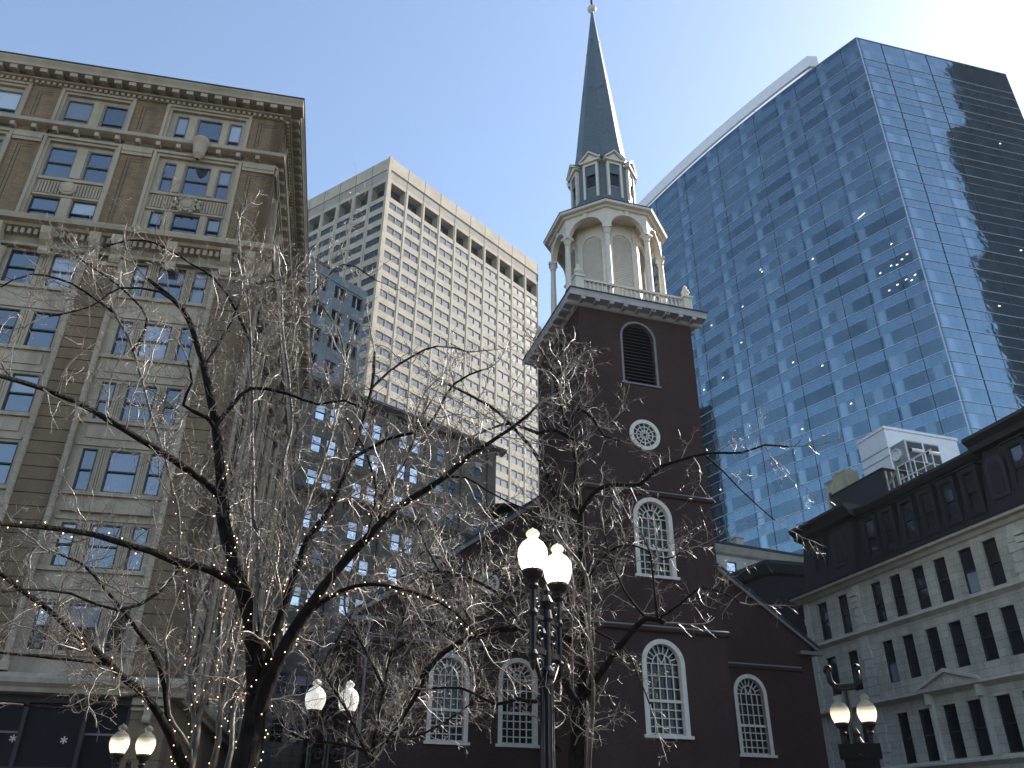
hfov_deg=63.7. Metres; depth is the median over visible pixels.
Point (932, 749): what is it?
window
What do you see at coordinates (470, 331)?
window
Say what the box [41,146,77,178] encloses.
window
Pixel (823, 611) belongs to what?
window
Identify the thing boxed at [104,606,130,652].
window
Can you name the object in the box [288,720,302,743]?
window
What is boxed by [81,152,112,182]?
window
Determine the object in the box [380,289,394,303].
window
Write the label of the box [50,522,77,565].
window
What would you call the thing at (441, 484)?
window
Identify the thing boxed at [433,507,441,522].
window
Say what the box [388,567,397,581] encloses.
window
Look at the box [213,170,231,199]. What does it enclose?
window
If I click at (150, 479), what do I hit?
window
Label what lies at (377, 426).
window
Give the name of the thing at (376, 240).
window
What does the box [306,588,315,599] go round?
window
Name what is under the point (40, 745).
shop window
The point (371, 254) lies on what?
window
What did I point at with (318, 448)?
window
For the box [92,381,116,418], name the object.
window
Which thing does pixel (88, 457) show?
window
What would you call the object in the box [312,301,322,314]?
window
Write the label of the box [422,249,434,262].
window
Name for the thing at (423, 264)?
window
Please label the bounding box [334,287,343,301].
window
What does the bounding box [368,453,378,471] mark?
window
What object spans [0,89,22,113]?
window
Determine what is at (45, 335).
window
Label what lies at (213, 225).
window
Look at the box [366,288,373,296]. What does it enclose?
window
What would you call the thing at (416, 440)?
window
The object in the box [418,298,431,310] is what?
window
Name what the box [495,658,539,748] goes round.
window
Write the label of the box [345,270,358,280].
window
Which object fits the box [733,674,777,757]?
window
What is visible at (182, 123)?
window
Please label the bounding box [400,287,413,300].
window
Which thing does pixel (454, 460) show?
window
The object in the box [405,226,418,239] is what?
window
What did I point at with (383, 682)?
bare tree
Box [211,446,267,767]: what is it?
fairy light string
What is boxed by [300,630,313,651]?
window
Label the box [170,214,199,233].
window
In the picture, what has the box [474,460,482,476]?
window
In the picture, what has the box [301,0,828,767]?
meeting house
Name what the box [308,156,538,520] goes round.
beige tower
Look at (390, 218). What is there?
window
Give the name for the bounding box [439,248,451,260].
window
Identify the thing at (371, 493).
window
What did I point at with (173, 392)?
window
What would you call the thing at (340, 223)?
window
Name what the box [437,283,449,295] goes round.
window
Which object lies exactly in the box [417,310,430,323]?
window
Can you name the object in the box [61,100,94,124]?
window
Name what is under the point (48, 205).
window
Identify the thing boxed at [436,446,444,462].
window
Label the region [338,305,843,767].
bare tree
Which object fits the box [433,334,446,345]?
window
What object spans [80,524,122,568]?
window
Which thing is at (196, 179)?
window
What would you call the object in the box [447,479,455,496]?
window
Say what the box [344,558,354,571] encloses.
window
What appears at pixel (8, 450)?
window
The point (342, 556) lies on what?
fairy light string
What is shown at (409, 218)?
window
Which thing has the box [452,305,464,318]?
window
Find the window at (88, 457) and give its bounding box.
[72,448,98,490]
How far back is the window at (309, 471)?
78.70 m
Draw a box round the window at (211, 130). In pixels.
[195,119,222,143]
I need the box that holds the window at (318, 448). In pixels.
[310,434,321,452]
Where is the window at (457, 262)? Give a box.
[455,258,466,270]
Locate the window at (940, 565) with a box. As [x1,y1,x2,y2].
[934,557,953,601]
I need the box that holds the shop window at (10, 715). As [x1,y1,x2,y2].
[0,702,25,765]
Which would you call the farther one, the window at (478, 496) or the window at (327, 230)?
the window at (327, 230)
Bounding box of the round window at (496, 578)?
[479,572,498,593]
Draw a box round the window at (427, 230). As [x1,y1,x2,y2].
[423,225,436,238]
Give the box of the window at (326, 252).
[317,249,329,258]
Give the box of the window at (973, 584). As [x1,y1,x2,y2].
[958,547,981,593]
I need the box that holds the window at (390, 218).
[388,214,401,227]
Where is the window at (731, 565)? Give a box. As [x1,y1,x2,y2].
[727,562,736,572]
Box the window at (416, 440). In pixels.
[411,438,420,453]
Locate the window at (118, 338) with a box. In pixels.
[110,320,133,354]
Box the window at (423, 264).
[421,261,433,273]
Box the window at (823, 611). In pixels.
[818,602,831,640]
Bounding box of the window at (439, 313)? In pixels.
[435,308,447,320]
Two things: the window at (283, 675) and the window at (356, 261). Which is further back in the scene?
the window at (356, 261)
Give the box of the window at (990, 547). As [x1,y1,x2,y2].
[982,538,1006,585]
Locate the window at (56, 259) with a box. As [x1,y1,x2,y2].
[44,254,77,287]
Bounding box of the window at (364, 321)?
[363,315,370,323]
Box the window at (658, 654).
[642,639,694,739]
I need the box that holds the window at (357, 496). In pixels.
[351,482,361,498]
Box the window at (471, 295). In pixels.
[469,291,480,303]
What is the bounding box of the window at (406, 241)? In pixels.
[404,237,417,251]
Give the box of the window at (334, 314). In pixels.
[331,311,340,325]
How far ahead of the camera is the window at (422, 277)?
222.92 m
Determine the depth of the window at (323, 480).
79.64 m
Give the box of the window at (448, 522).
[445,511,453,526]
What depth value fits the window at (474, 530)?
90.83 m
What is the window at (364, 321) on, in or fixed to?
in the beige tower at (462, 262)
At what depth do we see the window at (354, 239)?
220.89 m
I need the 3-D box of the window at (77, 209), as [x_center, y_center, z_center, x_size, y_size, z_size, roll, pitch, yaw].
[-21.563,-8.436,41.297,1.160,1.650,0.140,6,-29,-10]
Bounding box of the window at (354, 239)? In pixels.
[350,233,362,243]
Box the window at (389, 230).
[386,226,400,240]
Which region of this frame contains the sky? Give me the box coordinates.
[0,0,1023,328]
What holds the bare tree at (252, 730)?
on the pavement
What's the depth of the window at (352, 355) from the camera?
110.96 m
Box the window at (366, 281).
[361,275,374,286]
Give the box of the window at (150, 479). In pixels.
[141,454,163,495]
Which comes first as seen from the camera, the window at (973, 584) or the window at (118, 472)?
the window at (118, 472)
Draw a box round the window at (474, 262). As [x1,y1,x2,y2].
[471,257,481,269]
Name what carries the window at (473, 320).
in the beige tower at (462, 262)
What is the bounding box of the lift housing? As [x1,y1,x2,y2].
[856,426,959,475]
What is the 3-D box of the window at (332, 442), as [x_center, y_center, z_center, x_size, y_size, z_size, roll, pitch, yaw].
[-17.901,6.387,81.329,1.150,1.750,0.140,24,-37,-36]
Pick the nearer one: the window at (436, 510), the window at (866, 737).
the window at (866, 737)
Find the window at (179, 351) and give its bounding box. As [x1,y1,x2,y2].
[174,327,191,361]
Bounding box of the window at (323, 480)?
[321,472,332,489]
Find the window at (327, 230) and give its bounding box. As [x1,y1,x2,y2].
[321,226,332,235]
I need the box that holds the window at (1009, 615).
[1001,605,1023,655]
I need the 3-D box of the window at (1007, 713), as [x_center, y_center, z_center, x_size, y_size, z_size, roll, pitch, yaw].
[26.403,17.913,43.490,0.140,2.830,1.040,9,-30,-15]
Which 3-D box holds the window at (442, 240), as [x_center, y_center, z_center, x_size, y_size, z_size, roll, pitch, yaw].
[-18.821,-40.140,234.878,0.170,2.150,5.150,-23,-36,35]
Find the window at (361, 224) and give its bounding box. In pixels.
[351,221,364,232]
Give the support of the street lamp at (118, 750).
on the pavement
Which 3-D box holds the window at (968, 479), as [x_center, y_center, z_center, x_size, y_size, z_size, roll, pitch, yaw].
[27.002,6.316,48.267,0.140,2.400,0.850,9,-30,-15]
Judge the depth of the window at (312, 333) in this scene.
106.92 m
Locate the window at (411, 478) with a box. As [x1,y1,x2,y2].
[409,467,418,484]
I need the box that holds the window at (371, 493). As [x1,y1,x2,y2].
[366,486,374,502]
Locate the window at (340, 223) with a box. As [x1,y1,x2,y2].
[337,217,349,228]
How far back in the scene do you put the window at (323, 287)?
110.68 m
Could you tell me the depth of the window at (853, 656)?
55.29 m
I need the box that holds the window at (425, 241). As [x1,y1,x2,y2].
[422,237,435,249]
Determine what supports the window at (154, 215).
in the stone office building at (71, 133)
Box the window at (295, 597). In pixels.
[290,585,302,606]
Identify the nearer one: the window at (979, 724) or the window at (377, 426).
the window at (979, 724)
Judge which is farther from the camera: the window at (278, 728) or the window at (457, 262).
the window at (457, 262)
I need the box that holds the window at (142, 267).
[128,264,148,295]
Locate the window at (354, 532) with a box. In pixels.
[346,520,357,540]
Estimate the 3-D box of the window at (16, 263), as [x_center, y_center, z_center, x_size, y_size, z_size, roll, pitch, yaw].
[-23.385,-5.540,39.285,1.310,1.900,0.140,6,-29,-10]
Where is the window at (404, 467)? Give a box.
[397,463,405,480]
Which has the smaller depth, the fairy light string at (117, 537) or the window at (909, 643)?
the fairy light string at (117, 537)
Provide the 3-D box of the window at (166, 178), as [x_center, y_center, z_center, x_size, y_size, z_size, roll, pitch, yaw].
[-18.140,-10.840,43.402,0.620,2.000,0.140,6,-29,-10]
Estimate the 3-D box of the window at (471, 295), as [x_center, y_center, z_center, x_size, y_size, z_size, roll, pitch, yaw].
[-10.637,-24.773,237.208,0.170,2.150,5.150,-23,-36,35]
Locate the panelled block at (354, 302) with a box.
[309,254,367,389]
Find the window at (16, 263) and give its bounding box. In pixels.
[1,249,39,282]
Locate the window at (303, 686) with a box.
[294,674,307,696]
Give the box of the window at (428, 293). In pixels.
[419,285,432,298]
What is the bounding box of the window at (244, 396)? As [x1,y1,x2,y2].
[242,382,247,407]
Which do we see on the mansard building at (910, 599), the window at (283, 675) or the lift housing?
the lift housing
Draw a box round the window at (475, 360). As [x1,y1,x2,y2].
[466,353,478,364]
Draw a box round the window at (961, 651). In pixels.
[949,620,970,667]
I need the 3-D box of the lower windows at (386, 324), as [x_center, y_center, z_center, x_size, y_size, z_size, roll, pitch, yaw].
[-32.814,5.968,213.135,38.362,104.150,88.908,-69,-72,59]
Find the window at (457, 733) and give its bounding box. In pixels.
[423,653,469,745]
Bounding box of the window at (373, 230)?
[367,225,380,235]
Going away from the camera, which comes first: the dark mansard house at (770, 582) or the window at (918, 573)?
the window at (918, 573)
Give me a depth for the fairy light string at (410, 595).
8.46 m
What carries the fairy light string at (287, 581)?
attached to the bare tree at (252, 730)
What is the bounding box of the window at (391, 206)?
[389,202,402,216]
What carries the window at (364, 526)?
in the ornate office building at (288, 756)
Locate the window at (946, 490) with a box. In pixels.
[940,481,958,522]
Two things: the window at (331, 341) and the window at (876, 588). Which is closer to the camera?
the window at (876, 588)
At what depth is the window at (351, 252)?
218.88 m
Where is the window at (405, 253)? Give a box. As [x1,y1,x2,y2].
[403,250,416,263]
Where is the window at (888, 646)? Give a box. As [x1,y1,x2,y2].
[883,640,899,682]
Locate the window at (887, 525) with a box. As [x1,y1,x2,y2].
[881,510,894,547]
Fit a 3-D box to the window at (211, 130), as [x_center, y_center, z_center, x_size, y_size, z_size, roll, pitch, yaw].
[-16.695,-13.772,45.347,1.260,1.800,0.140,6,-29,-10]
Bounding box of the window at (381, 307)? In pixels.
[378,302,393,316]
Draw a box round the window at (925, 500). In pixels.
[919,492,936,530]
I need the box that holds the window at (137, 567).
[123,527,148,570]
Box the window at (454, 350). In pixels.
[450,343,462,355]
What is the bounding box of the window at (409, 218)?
[407,214,419,227]
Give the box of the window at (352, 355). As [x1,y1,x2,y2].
[345,345,354,359]
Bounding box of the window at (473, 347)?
[467,340,478,350]
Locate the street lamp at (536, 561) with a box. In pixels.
[518,528,571,767]
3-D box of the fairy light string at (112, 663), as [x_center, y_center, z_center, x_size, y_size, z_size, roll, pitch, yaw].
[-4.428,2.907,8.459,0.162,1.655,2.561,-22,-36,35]
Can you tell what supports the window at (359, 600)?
in the ornate office building at (288, 756)
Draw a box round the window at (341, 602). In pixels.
[338,595,350,615]
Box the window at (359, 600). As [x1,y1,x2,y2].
[354,598,365,607]
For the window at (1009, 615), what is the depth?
44.29 m
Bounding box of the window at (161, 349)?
[137,323,171,358]
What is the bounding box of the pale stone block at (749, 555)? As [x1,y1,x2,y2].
[714,536,803,572]
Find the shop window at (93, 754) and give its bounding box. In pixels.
[77,705,128,767]
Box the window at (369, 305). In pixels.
[364,302,371,310]
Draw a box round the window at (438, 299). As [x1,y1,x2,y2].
[436,295,448,308]
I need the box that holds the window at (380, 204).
[370,201,383,211]
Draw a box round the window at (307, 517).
[303,509,311,527]
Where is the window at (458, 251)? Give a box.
[455,247,467,259]
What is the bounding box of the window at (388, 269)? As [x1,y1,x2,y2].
[382,263,397,277]
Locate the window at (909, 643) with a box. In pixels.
[903,634,921,677]
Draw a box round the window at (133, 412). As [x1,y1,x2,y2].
[119,385,157,422]
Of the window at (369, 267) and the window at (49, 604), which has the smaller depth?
the window at (49, 604)
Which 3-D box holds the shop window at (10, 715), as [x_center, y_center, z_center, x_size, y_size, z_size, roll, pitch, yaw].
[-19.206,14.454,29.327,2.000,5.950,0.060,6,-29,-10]
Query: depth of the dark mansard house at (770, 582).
70.46 m
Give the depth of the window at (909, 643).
50.67 m
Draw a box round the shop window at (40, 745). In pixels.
[14,703,84,767]
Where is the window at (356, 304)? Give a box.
[352,297,360,310]
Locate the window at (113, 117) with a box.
[99,105,128,129]
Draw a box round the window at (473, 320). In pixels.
[468,315,479,327]
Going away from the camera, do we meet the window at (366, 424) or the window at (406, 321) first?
the window at (366, 424)
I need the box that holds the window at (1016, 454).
[1007,442,1023,483]
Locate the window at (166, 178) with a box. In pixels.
[157,162,176,191]
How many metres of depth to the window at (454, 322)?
227.24 m
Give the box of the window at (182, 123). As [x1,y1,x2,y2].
[173,116,189,138]
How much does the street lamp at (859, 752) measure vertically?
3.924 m
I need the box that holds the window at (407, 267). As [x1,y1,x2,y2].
[402,262,415,275]
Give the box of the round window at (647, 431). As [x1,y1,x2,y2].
[629,420,659,450]
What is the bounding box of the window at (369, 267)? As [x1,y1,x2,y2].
[363,262,376,273]
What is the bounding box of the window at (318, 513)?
[316,512,326,532]
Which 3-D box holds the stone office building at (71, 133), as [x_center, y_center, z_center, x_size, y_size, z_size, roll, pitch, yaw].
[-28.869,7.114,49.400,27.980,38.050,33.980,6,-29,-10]
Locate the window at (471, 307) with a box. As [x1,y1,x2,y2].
[469,303,480,315]
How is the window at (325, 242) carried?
in the beige tower at (462, 262)
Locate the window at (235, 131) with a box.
[226,124,242,146]
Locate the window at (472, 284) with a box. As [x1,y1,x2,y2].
[470,280,481,291]
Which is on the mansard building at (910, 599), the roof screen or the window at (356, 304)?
the roof screen
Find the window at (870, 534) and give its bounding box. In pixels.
[864,519,878,555]
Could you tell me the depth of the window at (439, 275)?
229.02 m
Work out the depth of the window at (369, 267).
211.81 m
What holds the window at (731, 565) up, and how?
in the pale stone block at (749, 555)
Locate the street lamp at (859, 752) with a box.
[830,709,882,767]
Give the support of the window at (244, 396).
in the stone office building at (71, 133)
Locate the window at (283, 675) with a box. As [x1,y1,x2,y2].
[276,672,290,694]
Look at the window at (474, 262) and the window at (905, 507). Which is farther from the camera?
the window at (474, 262)
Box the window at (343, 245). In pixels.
[333,241,345,251]
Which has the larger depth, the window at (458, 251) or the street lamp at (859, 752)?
the window at (458, 251)
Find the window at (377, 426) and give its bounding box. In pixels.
[372,423,381,440]
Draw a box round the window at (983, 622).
[975,612,999,660]
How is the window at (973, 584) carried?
in the mansard building at (910, 599)
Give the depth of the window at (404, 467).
86.35 m
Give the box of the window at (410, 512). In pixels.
[407,500,415,515]
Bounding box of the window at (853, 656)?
[849,650,863,690]
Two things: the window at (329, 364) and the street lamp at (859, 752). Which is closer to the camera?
the street lamp at (859, 752)
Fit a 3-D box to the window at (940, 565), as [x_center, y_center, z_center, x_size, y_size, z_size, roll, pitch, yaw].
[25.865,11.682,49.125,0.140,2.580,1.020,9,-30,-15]
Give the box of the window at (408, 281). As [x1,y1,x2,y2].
[401,274,414,288]
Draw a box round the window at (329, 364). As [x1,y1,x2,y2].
[324,361,333,375]
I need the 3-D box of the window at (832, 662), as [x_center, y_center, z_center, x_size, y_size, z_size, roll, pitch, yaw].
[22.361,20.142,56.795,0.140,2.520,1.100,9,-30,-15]
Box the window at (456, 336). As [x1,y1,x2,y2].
[451,330,463,343]
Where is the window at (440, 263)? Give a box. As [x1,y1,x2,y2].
[438,259,450,272]
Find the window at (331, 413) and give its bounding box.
[329,408,340,426]
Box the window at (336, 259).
[331,253,344,264]
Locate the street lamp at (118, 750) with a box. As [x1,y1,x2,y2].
[109,741,155,767]
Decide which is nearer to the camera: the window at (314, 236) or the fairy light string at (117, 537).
the fairy light string at (117, 537)
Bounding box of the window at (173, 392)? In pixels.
[159,388,181,425]
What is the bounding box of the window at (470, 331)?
[468,327,479,339]
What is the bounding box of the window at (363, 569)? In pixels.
[358,559,368,574]
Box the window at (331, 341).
[327,336,337,349]
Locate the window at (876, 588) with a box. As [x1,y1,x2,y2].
[871,582,887,622]
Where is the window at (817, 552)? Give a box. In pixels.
[813,540,822,570]
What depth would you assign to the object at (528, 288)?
264.89 m
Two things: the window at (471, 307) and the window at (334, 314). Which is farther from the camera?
the window at (471, 307)
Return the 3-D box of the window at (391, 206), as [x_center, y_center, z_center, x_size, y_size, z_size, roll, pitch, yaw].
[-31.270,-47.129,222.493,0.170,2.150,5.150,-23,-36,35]
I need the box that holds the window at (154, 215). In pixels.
[147,211,163,229]
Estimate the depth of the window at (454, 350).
223.38 m
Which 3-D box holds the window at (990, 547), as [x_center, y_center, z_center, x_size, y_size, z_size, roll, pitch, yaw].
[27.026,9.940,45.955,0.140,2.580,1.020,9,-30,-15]
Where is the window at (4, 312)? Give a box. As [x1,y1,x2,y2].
[0,307,20,342]
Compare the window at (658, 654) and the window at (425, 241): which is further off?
the window at (425, 241)
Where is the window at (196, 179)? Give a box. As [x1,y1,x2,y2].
[180,165,211,196]
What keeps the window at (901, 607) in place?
in the mansard building at (910, 599)
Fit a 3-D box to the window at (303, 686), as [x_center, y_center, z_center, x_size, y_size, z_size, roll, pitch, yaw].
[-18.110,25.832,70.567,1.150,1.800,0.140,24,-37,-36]
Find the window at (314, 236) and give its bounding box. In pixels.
[308,234,316,241]
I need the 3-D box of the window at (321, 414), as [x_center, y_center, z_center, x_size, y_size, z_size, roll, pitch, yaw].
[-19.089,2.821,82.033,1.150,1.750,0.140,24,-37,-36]
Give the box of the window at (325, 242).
[319,237,331,247]
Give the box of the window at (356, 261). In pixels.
[347,258,359,268]
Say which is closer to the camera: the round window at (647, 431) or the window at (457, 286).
the round window at (647, 431)
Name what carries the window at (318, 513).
in the ornate office building at (288, 756)
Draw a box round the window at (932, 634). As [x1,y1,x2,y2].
[926,627,946,671]
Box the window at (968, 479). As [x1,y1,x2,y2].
[961,470,981,512]
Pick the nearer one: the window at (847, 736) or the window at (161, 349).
the window at (161, 349)
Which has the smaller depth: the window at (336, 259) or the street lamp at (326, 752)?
the street lamp at (326, 752)
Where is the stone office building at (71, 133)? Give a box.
[0,50,311,767]
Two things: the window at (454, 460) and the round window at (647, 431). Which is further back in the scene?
the window at (454, 460)
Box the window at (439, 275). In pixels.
[437,271,449,284]
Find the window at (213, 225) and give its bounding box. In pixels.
[204,218,220,236]
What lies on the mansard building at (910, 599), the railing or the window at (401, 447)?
the railing
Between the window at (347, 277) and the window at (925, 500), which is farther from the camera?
the window at (347, 277)
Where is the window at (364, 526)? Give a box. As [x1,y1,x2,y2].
[362,525,370,544]
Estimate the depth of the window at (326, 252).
226.85 m
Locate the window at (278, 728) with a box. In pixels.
[269,718,284,742]
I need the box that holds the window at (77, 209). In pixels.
[67,201,96,220]
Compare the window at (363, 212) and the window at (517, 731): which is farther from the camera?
the window at (363, 212)
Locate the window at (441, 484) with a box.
[435,475,443,492]
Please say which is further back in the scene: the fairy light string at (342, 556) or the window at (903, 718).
the window at (903, 718)
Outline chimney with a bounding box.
[823,469,858,508]
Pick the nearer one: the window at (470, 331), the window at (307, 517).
the window at (307, 517)
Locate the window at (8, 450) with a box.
[0,441,18,483]
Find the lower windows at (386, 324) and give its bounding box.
[355,267,536,505]
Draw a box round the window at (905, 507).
[900,501,916,539]
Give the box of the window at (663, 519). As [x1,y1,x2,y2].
[633,497,679,580]
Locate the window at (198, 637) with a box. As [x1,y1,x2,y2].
[193,633,199,669]
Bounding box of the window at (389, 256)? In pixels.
[384,250,398,264]
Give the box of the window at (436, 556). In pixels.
[431,545,439,559]
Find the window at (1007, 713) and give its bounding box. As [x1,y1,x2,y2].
[996,694,1023,752]
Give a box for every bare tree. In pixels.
[0,158,594,767]
[0,208,346,767]
[266,515,525,767]
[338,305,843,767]
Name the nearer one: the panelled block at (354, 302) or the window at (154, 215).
the window at (154, 215)
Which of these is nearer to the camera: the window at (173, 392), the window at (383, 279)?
the window at (173, 392)
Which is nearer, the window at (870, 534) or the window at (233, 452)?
the window at (233, 452)
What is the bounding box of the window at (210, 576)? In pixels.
[205,566,213,598]
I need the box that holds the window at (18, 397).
[1,373,40,411]
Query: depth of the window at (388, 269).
212.71 m
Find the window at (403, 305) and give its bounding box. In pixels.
[399,300,412,313]
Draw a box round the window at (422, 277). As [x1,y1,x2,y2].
[420,273,432,286]
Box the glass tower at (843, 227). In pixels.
[638,37,1023,553]
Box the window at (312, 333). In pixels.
[311,326,318,340]
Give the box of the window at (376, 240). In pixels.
[366,237,379,247]
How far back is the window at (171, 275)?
40.47 m
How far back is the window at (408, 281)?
216.75 m
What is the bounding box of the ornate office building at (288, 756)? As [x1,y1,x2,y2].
[257,375,506,767]
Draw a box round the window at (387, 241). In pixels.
[385,238,399,252]
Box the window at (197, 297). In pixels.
[188,271,207,302]
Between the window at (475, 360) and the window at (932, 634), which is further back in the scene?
the window at (475, 360)
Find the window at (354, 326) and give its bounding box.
[349,321,357,334]
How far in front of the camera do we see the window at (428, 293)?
221.08 m
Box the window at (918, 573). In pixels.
[912,566,931,609]
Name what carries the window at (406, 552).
in the ornate office building at (288, 756)
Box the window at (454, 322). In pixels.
[451,318,463,330]
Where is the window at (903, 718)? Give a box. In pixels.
[898,712,916,763]
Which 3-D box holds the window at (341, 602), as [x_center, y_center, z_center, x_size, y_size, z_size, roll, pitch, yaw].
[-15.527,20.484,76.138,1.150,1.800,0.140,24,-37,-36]
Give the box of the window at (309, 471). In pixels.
[305,468,317,484]
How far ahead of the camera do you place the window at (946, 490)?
49.87 m
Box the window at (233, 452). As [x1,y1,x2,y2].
[231,434,237,465]
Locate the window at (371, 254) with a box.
[364,249,377,260]
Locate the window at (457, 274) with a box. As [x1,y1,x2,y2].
[454,270,466,282]
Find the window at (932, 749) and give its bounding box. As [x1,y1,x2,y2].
[919,708,939,760]
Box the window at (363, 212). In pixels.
[353,209,365,220]
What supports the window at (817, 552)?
in the mansard building at (910, 599)
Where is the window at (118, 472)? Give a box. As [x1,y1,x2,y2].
[100,450,140,493]
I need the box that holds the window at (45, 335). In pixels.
[23,311,60,347]
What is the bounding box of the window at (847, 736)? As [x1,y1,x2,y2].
[840,728,850,743]
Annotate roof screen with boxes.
[830,467,921,506]
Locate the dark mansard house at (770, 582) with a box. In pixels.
[731,559,806,635]
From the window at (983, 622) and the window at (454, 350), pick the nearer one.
the window at (983, 622)
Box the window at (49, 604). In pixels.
[27,602,55,648]
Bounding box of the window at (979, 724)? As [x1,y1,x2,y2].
[968,699,992,755]
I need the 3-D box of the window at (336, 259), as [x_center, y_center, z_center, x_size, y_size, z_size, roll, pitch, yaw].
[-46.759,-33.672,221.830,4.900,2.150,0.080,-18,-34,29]
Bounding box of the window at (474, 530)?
[472,519,480,532]
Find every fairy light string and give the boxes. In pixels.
[0,522,239,586]
[0,578,175,763]
[174,493,195,737]
[185,569,227,759]
[209,555,251,763]
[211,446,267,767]
[227,581,272,767]
[261,453,481,714]
[263,494,333,656]
[323,580,473,633]
[347,418,378,525]
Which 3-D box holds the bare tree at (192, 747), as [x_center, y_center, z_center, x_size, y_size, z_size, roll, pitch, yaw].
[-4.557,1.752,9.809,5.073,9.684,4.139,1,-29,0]
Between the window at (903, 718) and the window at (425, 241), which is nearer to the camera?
the window at (903, 718)
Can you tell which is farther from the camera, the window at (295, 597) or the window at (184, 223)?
the window at (295, 597)
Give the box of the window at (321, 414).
[315,405,326,420]
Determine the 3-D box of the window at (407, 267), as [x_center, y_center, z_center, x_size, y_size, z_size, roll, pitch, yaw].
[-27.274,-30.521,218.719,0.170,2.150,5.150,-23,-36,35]
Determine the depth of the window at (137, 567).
34.17 m
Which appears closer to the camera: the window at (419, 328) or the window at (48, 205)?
the window at (48, 205)
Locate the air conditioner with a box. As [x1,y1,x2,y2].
[889,439,942,484]
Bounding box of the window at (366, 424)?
[359,418,368,435]
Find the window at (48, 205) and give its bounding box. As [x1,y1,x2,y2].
[26,195,60,215]
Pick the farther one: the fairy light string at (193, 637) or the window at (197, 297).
the window at (197, 297)
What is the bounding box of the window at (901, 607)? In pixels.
[890,574,907,616]
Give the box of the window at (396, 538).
[390,532,400,550]
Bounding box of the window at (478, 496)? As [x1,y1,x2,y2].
[473,488,481,504]
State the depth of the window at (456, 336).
225.30 m
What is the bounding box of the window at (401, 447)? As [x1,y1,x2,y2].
[398,436,407,449]
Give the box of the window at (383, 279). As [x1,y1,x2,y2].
[381,276,396,290]
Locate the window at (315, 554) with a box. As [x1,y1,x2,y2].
[311,549,323,564]
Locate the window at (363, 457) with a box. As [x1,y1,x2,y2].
[354,449,364,466]
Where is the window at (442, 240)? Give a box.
[440,236,451,249]
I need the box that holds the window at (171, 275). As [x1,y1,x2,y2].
[152,267,186,300]
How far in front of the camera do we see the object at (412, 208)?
231.60 m
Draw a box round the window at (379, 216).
[369,213,381,223]
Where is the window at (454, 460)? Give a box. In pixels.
[448,452,456,465]
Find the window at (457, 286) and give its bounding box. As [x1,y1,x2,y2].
[453,282,465,294]
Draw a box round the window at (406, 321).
[397,313,411,327]
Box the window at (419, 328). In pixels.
[416,324,429,337]
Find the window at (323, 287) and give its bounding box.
[316,277,325,290]
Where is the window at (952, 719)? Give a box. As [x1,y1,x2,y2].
[943,704,967,758]
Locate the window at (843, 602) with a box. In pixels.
[838,595,852,633]
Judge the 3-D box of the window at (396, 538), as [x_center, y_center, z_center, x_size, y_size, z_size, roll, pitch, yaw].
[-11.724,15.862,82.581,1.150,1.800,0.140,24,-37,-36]
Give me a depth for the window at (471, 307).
235.42 m
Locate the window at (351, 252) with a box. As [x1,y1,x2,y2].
[348,245,361,256]
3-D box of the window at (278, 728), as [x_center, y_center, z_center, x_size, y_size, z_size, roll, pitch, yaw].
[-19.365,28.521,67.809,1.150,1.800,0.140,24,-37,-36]
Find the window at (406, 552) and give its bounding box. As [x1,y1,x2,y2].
[404,536,413,554]
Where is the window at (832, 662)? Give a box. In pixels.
[827,657,841,695]
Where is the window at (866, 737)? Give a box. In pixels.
[861,722,869,742]
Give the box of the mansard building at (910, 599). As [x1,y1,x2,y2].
[788,407,1023,767]
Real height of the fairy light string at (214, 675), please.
2.472 m
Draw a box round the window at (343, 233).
[335,229,347,239]
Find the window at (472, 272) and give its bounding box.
[470,268,481,280]
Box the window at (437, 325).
[434,320,447,333]
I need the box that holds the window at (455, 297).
[453,293,464,305]
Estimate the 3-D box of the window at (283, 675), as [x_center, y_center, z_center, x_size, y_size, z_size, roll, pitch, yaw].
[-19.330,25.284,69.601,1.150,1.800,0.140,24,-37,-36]
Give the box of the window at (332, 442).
[325,439,336,456]
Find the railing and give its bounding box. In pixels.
[897,449,935,483]
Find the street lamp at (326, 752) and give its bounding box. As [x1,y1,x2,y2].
[305,679,358,767]
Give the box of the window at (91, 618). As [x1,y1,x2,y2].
[57,603,101,650]

